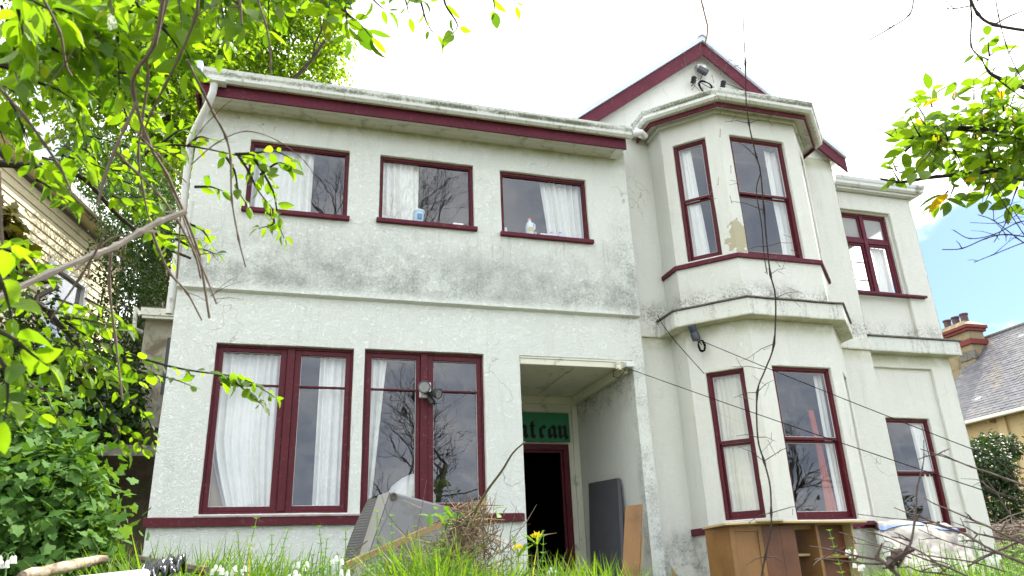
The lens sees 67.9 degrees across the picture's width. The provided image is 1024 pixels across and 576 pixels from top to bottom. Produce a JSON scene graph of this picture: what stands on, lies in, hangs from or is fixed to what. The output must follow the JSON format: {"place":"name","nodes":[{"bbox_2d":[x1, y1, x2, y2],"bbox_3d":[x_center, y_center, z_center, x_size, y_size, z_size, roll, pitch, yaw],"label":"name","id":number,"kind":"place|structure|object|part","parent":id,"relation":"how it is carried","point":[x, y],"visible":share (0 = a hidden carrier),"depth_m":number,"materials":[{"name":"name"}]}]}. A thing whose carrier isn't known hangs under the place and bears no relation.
{"place":"outdoors","nodes":[
{"label":"outdoors","id":0,"kind":"place"},
{"bbox_2d":[48,318,153,569],"bbox_3d":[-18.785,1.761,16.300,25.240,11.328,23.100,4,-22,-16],"label":"fence","id":1,"kind":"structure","parent":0,"point":[141,472],"depth_m":9.05,"materials":[{"name":"brown wood"}]},
{"bbox_2d":[0,131,146,399],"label":"house","id":2,"kind":"structure","parent":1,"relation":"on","point":[59,236],"depth_m":12.94,"materials":[{"name":"wood"}]},
{"bbox_2d":[33,258,88,384],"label":"window","id":3,"kind":"structure","parent":2,"relation":"in","point":[84,287],"depth_m":13.12,"materials":[{"name":"metal"}]},
{"bbox_2d":[0,276,163,446],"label":"bank shrub","id":4,"kind":"object","parent":1,"relation":"on","point":[126,413],"visible":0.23,"depth_m":9.21,"materials":[{"name":"green plant"}]},
{"bbox_2d":[49,124,188,409],"bbox_3d":[-6.569,-0.248,13.250,2.922,7.535,5.231,17,-28,-40],"label":"bank shrub","id":5,"kind":"object","parent":1,"relation":"on","point":[125,280],"visible":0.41,"depth_m":12.55,"materials":[{"name":"green plant"}]},
{"bbox_2d":[132,292,176,461],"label":"outbuilding","id":6,"kind":"structure","parent":1,"relation":"on","point":[157,332],"depth_m":10.41,"materials":[{"name":"paint"}]},
{"bbox_2d":[0,0,384,363],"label":"broadleaf tree","id":7,"kind":"object","parent":1,"relation":"on","point":[255,57],"visible":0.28,"depth_m":19.77,"materials":[{"name":"green plant"}]},
{"bbox_2d":[0,0,1023,335],"label":"sky","id":8,"kind":"structure","parent":0,"point":[561,57],"materials":[{"name":"white"}]},
{"bbox_2d":[465,551,1023,575],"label":"long grass","id":9,"kind":"structure","parent":0,"point":[902,572],"depth_m":5.57,"materials":[{"name":"green plant"}]},
{"bbox_2d":[676,0,818,575],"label":"hanging creeper","id":10,"kind":"object","parent":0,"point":[765,556],"visible":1,"depth_m":2.96,"materials":[{"name":"black plant"}]},
{"bbox_2d":[995,540,1023,575],"bbox_3d":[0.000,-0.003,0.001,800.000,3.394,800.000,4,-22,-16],"label":"ground","id":11,"kind":"structure","parent":0,"point":[1010,548],"depth_m":16.69,"materials":[{"name":"green plant"}]},
{"bbox_2d":[0,552,16,575],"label":"white bell flower","id":12,"kind":"object","parent":11,"relation":"on","point":[12,560],"visible":1,"depth_m":2.82,"materials":[{"name":"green plant"}]},
{"bbox_2d":[0,373,150,575],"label":"currant bush","id":13,"kind":"object","parent":11,"relation":"on","point":[55,504],"visible":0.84,"depth_m":3.92,"materials":[{"name":"green plant"}]},
{"bbox_2d":[84,569,148,575],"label":"white board","id":14,"kind":"object","parent":11,"relation":"on","point":[142,572],"visible":1,"depth_m":2.73,"materials":[{"name":"paint"}]},
{"bbox_2d":[142,553,185,575],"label":"plastic sheet","id":15,"kind":"object","parent":11,"relation":"on","point":[171,564],"visible":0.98,"depth_m":3.06,"materials":[{"name":"white plastic"}]},
{"bbox_2d":[133,554,208,575],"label":"fallen branch","id":16,"kind":"object","parent":11,"relation":"on","point":[191,567],"visible":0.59,"depth_m":3.52,"materials":[{"name":"wood"}]},
{"bbox_2d":[210,561,222,575],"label":"white bell flower","id":17,"kind":"object","parent":11,"relation":"on","point":[220,569],"visible":0.9,"depth_m":3.35,"materials":[{"name":"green plant"}]},
{"bbox_2d":[222,564,234,575],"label":"white bell flower","id":18,"kind":"object","parent":11,"relation":"on","point":[231,573],"visible":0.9,"depth_m":3.45,"materials":[{"name":"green plant"}]},
{"bbox_2d":[234,562,246,575],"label":"white bell flower","id":19,"kind":"object","parent":11,"relation":"on","point":[241,571],"visible":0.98,"depth_m":3.47,"materials":[{"name":"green plant"}]},
{"bbox_2d":[0,0,524,467],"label":"plum tree","id":20,"kind":"object","parent":11,"relation":"on","point":[90,30],"visible":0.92,"depth_m":1.81,"materials":[{"name":"green plant"}]},
{"bbox_2d":[0,209,187,299],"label":"dead branch","id":21,"kind":"object","parent":20,"relation":"attached to","point":[83,260],"visible":0.94,"depth_m":1.45,"materials":[{"name":"grey wood"}]},
{"bbox_2d":[0,0,321,399],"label":"dry vine","id":22,"kind":"object","parent":20,"relation":"hanging from","point":[137,69],"visible":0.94,"depth_m":1.53,"materials":[{"name":"brown plant"}]},
{"bbox_2d":[26,523,543,575],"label":"long grass","id":23,"kind":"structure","parent":11,"relation":"on","point":[417,557],"depth_m":3.87,"materials":[{"name":"green plant"}]},
{"bbox_2d":[20,554,107,575],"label":"log","id":24,"kind":"object","parent":23,"relation":"on","point":[61,567],"visible":0.98,"depth_m":2.97,"materials":[{"name":"beige wood"}]},
{"bbox_2d":[288,567,300,575],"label":"white bell flower","id":25,"kind":"object","parent":11,"relation":"on","point":[295,572],"visible":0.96,"depth_m":3.44,"materials":[{"name":"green plant"}]},
{"bbox_2d":[296,558,308,572],"bbox_3d":[-1.001,1.530,3.568,0.069,0.494,0.042,4,-22,-16],"label":"white bell flower","id":26,"kind":"object","parent":11,"relation":"on","point":[298,565],"visible":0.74,"depth_m":3.64,"materials":[{"name":"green plant"}]},
{"bbox_2d":[330,553,343,575],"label":"white bell flower","id":27,"kind":"object","parent":11,"relation":"on","point":[337,559],"visible":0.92,"depth_m":3.68,"materials":[{"name":"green plant"}]},
{"bbox_2d":[339,566,349,575],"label":"white bell flower","id":28,"kind":"object","parent":11,"relation":"on","point":[342,572],"visible":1,"depth_m":3.48,"materials":[{"name":"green plant"}]},
{"bbox_2d":[343,492,472,575],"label":"armchair","id":29,"kind":"object","parent":11,"relation":"on","point":[405,513],"visible":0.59,"depth_m":6.33,"materials":[{"name":"fabric"}]},
{"bbox_2d":[343,502,486,568],"bbox_3d":[-0.693,1.819,5.621,1.095,0.463,0.085,9,-24,-26],"label":"timber plank","id":30,"kind":"object","parent":11,"relation":"on","point":[426,530],"visible":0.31,"depth_m":5.50,"materials":[{"name":"wood"}]},
{"bbox_2d":[318,480,554,575],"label":"brush pile","id":31,"kind":"object","parent":11,"relation":"on","point":[468,521],"visible":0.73,"depth_m":4.47,"materials":[{"name":"plant"}]},
{"bbox_2d":[473,441,524,513],"bbox_3d":[-0.072,1.091,4.364,0.398,0.364,0.023,-18,-26,34],"label":"bare shoot","id":32,"kind":"object","parent":31,"relation":"on","point":[491,484],"visible":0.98,"depth_m":4.38,"materials":[{"name":"brown plant"}]},
{"bbox_2d":[260,546,673,575],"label":"long grass","id":33,"kind":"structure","parent":11,"relation":"on","point":[581,571],"depth_m":3.86,"materials":[{"name":"green plant"}]},
{"bbox_2d":[510,534,532,571],"bbox_3d":[0.085,1.629,4.106,0.157,0.605,0.298,0,-21,-6],"label":"yellow flower","id":34,"kind":"object","parent":11,"relation":"on","point":[518,547],"visible":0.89,"depth_m":4.16,"materials":[{"name":"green plant"}]},
{"bbox_2d":[521,530,543,575],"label":"yellow flower","id":35,"kind":"object","parent":11,"relation":"on","point":[538,537],"visible":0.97,"depth_m":4.29,"materials":[{"name":"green plant"}]},
{"bbox_2d":[42,510,1023,575],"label":"weeds","id":36,"kind":"object","parent":11,"relation":"on","point":[376,554],"visible":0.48,"depth_m":4.15,"materials":[{"name":"green plant"}]},
{"bbox_2d":[141,33,1001,575],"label":"house","id":37,"kind":"structure","parent":11,"relation":"on","point":[487,323],"depth_m":9.74,"materials":[{"name":"paint"}]},
{"bbox_2d":[96,445,156,460],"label":"shelf beam","id":38,"kind":"structure","parent":37,"relation":"attached to","point":[109,455],"depth_m":8.67,"materials":[{"name":"grey wood"}]},
{"bbox_2d":[208,463,222,506],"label":"curtain","id":39,"kind":"object","parent":37,"relation":"hanging from","point":[215,499],"visible":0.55,"depth_m":7.98,"materials":[{"name":"beige fabric"}]},
{"bbox_2d":[213,353,279,506],"bbox_3d":[-2.893,1.551,8.234,0.680,1.732,0.083,4,-22,-16],"label":"curtain","id":40,"kind":"object","parent":37,"relation":"hanging from","point":[243,448],"visible":0.84,"depth_m":8.22,"materials":[{"name":"fabric"}]},
{"bbox_2d":[199,344,353,513],"bbox_3d":[-2.508,1.514,8.255,1.539,1.855,0.102,4,-22,-16],"label":"window","id":41,"kind":"structure","parent":37,"relation":"in","point":[283,472],"depth_m":8.22,"materials":[{"name":"red paint"}]},
{"bbox_2d":[250,147,313,211],"bbox_3d":[-2.801,-1.301,9.288,0.700,0.962,0.103,4,-22,-16],"label":"curtain","id":42,"kind":"object","parent":37,"relation":"hanging from","point":[297,193],"visible":0.52,"depth_m":9.30,"materials":[{"name":"fabric"}]},
{"bbox_2d":[241,141,349,220],"bbox_3d":[-2.583,-1.298,9.208,1.236,0.990,0.160,4,-22,-16],"label":"window","id":43,"kind":"structure","parent":37,"relation":"in","point":[344,217],"depth_m":9.24,"materials":[{"name":"red paint"}]},
{"bbox_2d":[312,358,344,504],"bbox_3d":[-2.011,1.615,8.488,0.340,1.732,0.086,4,-22,-16],"label":"curtain","id":44,"kind":"object","parent":37,"relation":"hanging from","point":[326,479],"visible":0.78,"depth_m":8.47,"materials":[{"name":"fabric"}]},
{"bbox_2d":[368,359,386,498],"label":"curtain","id":45,"kind":"object","parent":37,"relation":"hanging from","point":[378,372],"visible":0.5,"depth_m":8.71,"materials":[{"name":"fabric"}]},
{"bbox_2d":[382,162,418,219],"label":"curtain","id":46,"kind":"object","parent":37,"relation":"hanging from","point":[400,190],"visible":0.77,"depth_m":9.71,"materials":[{"name":"fabric"}]},
{"bbox_2d":[388,472,413,497],"bbox_3d":[-1.179,2.343,8.729,0.544,0.464,0.632,4,-22,-16],"label":"bedding","id":47,"kind":"object","parent":37,"relation":"in","point":[402,483],"visible":0.43,"depth_m":8.58,"materials":[{"name":"fabric"}]},
{"bbox_2d":[413,209,424,220],"bbox_3d":[-1.176,-0.895,9.588,0.146,0.168,0.146,4,-22,-16],"label":"bucket","id":48,"kind":"object","parent":37,"relation":"on","point":[418,214],"visible":0.9,"depth_m":9.54,"materials":[{"name":"white plastic"}]},
{"bbox_2d":[360,350,485,512],"bbox_3d":[-1.008,1.626,8.686,1.465,1.880,0.102,4,-22,-16],"label":"window","id":49,"kind":"structure","parent":37,"relation":"in","point":[423,447],"depth_m":8.70,"materials":[{"name":"red paint"}]},
{"bbox_2d":[376,156,477,231],"bbox_3d":[-1.077,-1.198,9.646,1.266,0.971,0.160,4,-22,-16],"label":"window","id":50,"kind":"structure","parent":37,"relation":"in","point":[379,219],"depth_m":9.60,"materials":[{"name":"red paint"}]},
{"bbox_2d":[418,380,442,404],"bbox_3d":[-0.932,1.199,8.704,0.279,0.268,0.206,-2,-21,1],"label":"floodlight","id":51,"kind":"object","parent":37,"relation":"attached to","point":[425,390],"visible":1,"depth_m":8.65,"materials":[{"name":"white paint"}]},
{"bbox_2d":[525,218,535,233],"bbox_3d":[0.244,-0.801,10.000,0.135,0.240,0.114,4,-22,-16],"label":"milk jug","id":52,"kind":"object","parent":37,"relation":"on","point":[530,228],"visible":0.84,"depth_m":9.95,"materials":[{"name":"plastic"}]},
{"bbox_2d":[522,412,569,441],"bbox_3d":[0.337,2.014,11.017,1.055,0.425,0.024,4,-22,-16],"label":"name board","id":53,"kind":"object","parent":37,"relation":"attached to","point":[544,427],"visible":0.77,"depth_m":11.05,"materials":[{"name":"green paint"}]},
{"bbox_2d":[500,172,593,244],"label":"window","id":54,"kind":"structure","parent":37,"relation":"in","point":[502,174],"depth_m":10.07,"materials":[{"name":"red paint"}]},
{"bbox_2d":[539,182,583,238],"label":"curtain","id":55,"kind":"object","parent":37,"relation":"hanging from","point":[562,207],"visible":0.91,"depth_m":10.32,"materials":[{"name":"fabric"}]},
{"bbox_2d":[613,361,634,378],"bbox_3d":[1.383,1.032,9.520,0.304,0.236,0.109,4,-22,-16],"label":"junction box","id":56,"kind":"object","parent":37,"relation":"attached to","point":[629,364],"visible":1,"depth_m":9.52,"materials":[{"name":"white paint"}]},
{"bbox_2d":[625,367,1023,503],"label":"overhead wire","id":57,"kind":"object","parent":56,"relation":"attached to","point":[836,441],"visible":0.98,"depth_m":7.35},
{"bbox_2d":[657,315,704,373],"bbox_3d":[2.107,0.691,9.682,0.576,0.926,0.139,-21,-28,39],"label":"cable","id":58,"kind":"object","parent":37,"relation":"attached to","point":[679,346],"visible":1,"depth_m":9.60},
{"bbox_2d":[690,76,696,85],"bbox_3d":[2.862,-3.275,12.015,0.095,0.146,0.130,18,-29,-42],"label":"insulator","id":59,"kind":"object","parent":37,"relation":"attached to","point":[693,79],"visible":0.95,"depth_m":11.98,"materials":[{"name":"black rubber"}]},
{"bbox_2d":[680,150,709,255],"bbox_3d":[2.527,-1.153,10.594,0.270,1.730,0.058,-12,-23,24],"label":"curtain","id":60,"kind":"object","parent":37,"relation":"hanging from","point":[699,238],"visible":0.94,"depth_m":10.56,"materials":[{"name":"fabric"}]},
{"bbox_2d":[688,324,705,351],"bbox_3d":[2.352,0.650,9.715,0.194,0.376,0.124,4,-22,-16],"label":"lamp","id":61,"kind":"object","parent":37,"relation":"hanging from","point":[694,334],"visible":0.98,"depth_m":9.69,"materials":[{"name":"grey plastic"}]},
{"bbox_2d":[697,339,1023,468],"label":"overhead wire","id":62,"kind":"object","parent":61,"relation":"attached to","point":[868,408],"visible":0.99,"depth_m":7.80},
{"bbox_2d":[673,139,721,261],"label":"window","id":63,"kind":"structure","parent":37,"relation":"in","point":[684,207],"depth_m":10.50,"materials":[{"name":"red paint"}]},
{"bbox_2d":[695,64,713,90],"bbox_3d":[3.208,-3.316,12.146,0.554,0.548,0.130,4,-22,-16],"label":"light bracket","id":64,"kind":"object","parent":37,"relation":"attached to","point":[702,69],"visible":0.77,"depth_m":12.09,"materials":[{"name":"grey metal"}]},
{"bbox_2d":[700,0,708,44],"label":"antenna","id":65,"kind":"object","parent":37,"relation":"attached to","point":[705,17],"visible":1,"depth_m":12.48,"materials":[{"name":"metal"}]},
{"bbox_2d":[720,80,725,87],"bbox_3d":[3.369,-3.248,12.165,0.095,0.146,0.130,18,-29,-42],"label":"insulator","id":66,"kind":"object","parent":37,"relation":"attached to","point":[723,84],"visible":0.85,"depth_m":12.13,"materials":[{"name":"grey plastic"}]},
{"bbox_2d":[713,375,758,510],"bbox_3d":[2.737,1.920,9.340,0.380,1.740,0.051,-14,-24,27],"label":"curtain","id":67,"kind":"object","parent":37,"relation":"hanging from","point":[739,465],"visible":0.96,"depth_m":9.34,"materials":[{"name":"beige fabric"}]},
{"bbox_2d":[707,368,765,520],"bbox_3d":[2.740,1.895,9.295,0.495,1.815,0.090,-13,-24,26],"label":"window","id":68,"kind":"structure","parent":37,"relation":"in","point":[730,514],"depth_m":9.26,"materials":[{"name":"red paint"}]},
{"bbox_2d":[729,137,802,257],"bbox_3d":[3.467,-1.230,10.505,0.900,1.850,0.090,4,-22,-16],"label":"window","id":69,"kind":"structure","parent":37,"relation":"in","point":[788,203],"depth_m":10.56,"materials":[{"name":"red paint"}]},
{"bbox_2d":[764,151,793,254],"bbox_3d":[3.740,-1.150,10.658,0.180,1.752,0.056,4,-22,-16],"label":"curtain","id":70,"kind":"object","parent":37,"relation":"hanging from","point":[776,190],"visible":0.85,"depth_m":10.67,"materials":[{"name":"fabric"}]},
{"bbox_2d":[772,366,856,519],"bbox_3d":[3.654,1.883,9.317,0.885,1.865,0.090,4,-22,-16],"label":"window","id":71,"kind":"structure","parent":37,"relation":"in","point":[850,513],"depth_m":9.31,"materials":[{"name":"red paint"}]},
{"bbox_2d":[726,83,911,147],"bbox_3d":[5.639,-3.001,13.501,5.182,0.297,0.008,10,-25,-30],"label":"overhead wire","id":72,"kind":"object","parent":37,"relation":"attached to","point":[830,121],"visible":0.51,"depth_m":13.69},
{"bbox_2d":[808,410,836,510],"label":"curtain","id":73,"kind":"object","parent":37,"relation":"hanging from","point":[830,504],"visible":0.92,"depth_m":9.34,"materials":[{"name":"white fabric"}]},
{"bbox_2d":[813,375,845,510],"bbox_3d":[3.959,1.933,9.482,0.100,1.742,0.046,4,-22,-16],"label":"curtain","id":74,"kind":"object","parent":37,"relation":"hanging from","point":[830,448],"visible":0.98,"depth_m":9.47,"materials":[{"name":"fabric"}]},
{"bbox_2d":[841,212,901,293],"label":"window","id":75,"kind":"structure","parent":37,"relation":"in","point":[866,232],"depth_m":12.32,"materials":[{"name":"red paint"}]},
{"bbox_2d":[870,248,892,292],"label":"curtain","id":76,"kind":"object","parent":37,"relation":"hanging from","point":[884,283],"visible":0.91,"depth_m":12.30,"materials":[{"name":"fabric"}]},
{"bbox_2d":[885,418,951,525],"bbox_3d":[5.823,2.672,10.992,0.810,1.570,0.090,4,-22,-16],"label":"window","id":77,"kind":"structure","parent":37,"relation":"in","point":[937,483],"depth_m":11.03,"materials":[{"name":"red paint"}]},
{"bbox_2d":[910,424,941,522],"bbox_3d":[6.048,2.695,11.075,0.190,1.462,0.053,4,-22,-16],"label":"curtain","id":78,"kind":"object","parent":37,"relation":"hanging from","point":[918,439],"visible":0.9,"depth_m":11.08,"materials":[{"name":"fabric"}]},
{"bbox_2d":[589,478,623,575],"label":"padded board","id":79,"kind":"object","parent":11,"relation":"on","point":[606,521],"visible":1,"depth_m":9.72,"materials":[{"name":"grey fabric"}]},
{"bbox_2d":[622,504,642,575],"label":"wood panel","id":80,"kind":"object","parent":11,"relation":"on","point":[632,532],"visible":1,"depth_m":8.65,"materials":[{"name":"brown wood"}]},
{"bbox_2d":[640,534,643,575],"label":"timber strip","id":81,"kind":"object","parent":11,"relation":"on","point":[642,539],"visible":0.67,"depth_m":8.64,"materials":[{"name":"beige wood"}]},
{"bbox_2d":[702,520,866,575],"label":"dresser","id":82,"kind":"object","parent":11,"relation":"on","point":[734,548],"visible":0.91,"depth_m":7.49,"materials":[{"name":"brown wood"}]},
{"bbox_3d":[2.286,2.788,7.254,0.360,0.987,0.045,4,-22,-16],"label":"door","id":83,"kind":"part","parent":82,"relation":"part of","materials":[{"name":"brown wood"}]},
{"bbox_2d":[845,546,857,575],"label":"white bell flower","id":84,"kind":"object","parent":11,"relation":"on","point":[849,551],"visible":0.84,"depth_m":4.04,"materials":[{"name":"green plant"}]},
{"bbox_2d":[853,559,865,575],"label":"white bell flower","id":85,"kind":"object","parent":11,"relation":"on","point":[860,567],"visible":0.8,"depth_m":3.91,"materials":[{"name":"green plant"}]},
{"bbox_2d":[888,545,899,573],"bbox_3d":[2.079,1.642,4.040,0.062,0.530,0.047,-13,-23,25],"label":"white bell flower","id":86,"kind":"object","parent":11,"relation":"on","point":[890,554],"visible":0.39,"depth_m":4.12,"materials":[{"name":"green plant"}]},
{"bbox_2d":[810,440,1023,575],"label":"bare shrub","id":87,"kind":"object","parent":11,"relation":"on","point":[894,558],"visible":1,"depth_m":2.07,"materials":[{"name":"brown plant"}]},
{"bbox_2d":[868,520,984,575],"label":"tarpaulin","id":88,"kind":"object","parent":11,"relation":"on","point":[891,527],"visible":0.61,"depth_m":8.52,"materials":[{"name":"white plastic"}]},
{"bbox_2d":[929,563,939,575],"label":"white bell flower","id":89,"kind":"object","parent":11,"relation":"on","point":[935,569],"visible":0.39,"depth_m":4.04,"materials":[{"name":"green plant"}]},
{"bbox_2d":[880,25,1023,224],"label":"broadleaf tree","id":90,"kind":"object","parent":11,"relation":"on","point":[930,141],"visible":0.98,"depth_m":3.07,"materials":[{"name":"green plant"}]},
{"bbox_2d":[866,0,1023,262],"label":"bare branches","id":91,"kind":"object","parent":90,"relation":"attached to","point":[980,16],"visible":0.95,"depth_m":2.19,"materials":[{"name":"brown wood"}]},
{"bbox_2d":[958,536,969,571],"bbox_3d":[2.626,1.689,4.307,0.066,0.554,0.044,8,-24,-25],"label":"white bell flower","id":92,"kind":"object","parent":11,"relation":"on","point":[959,538],"visible":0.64,"depth_m":4.39,"materials":[{"name":"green plant"}]},
{"bbox_2d":[941,313,1023,524],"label":"house","id":93,"kind":"structure","parent":11,"relation":"on","point":[988,373],"depth_m":29.38,"materials":[{"name":"stone"}]},
{"bbox_2d":[989,554,1001,575],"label":"white bell flower","id":94,"kind":"object","parent":11,"relation":"on","point":[995,558],"visible":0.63,"depth_m":4.05,"materials":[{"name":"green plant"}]},
{"bbox_2d":[970,428,1023,551],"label":"evergreen shrub","id":95,"kind":"object","parent":11,"relation":"on","point":[991,446],"visible":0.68,"depth_m":17.12,"materials":[{"name":"green plant"}]},
{"bbox_2d":[990,509,1023,544],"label":"pruning heap","id":96,"kind":"object","parent":11,"relation":"on","point":[1014,529],"visible":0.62,"depth_m":14.99,"materials":[{"name":"brown plant"}]}
]}

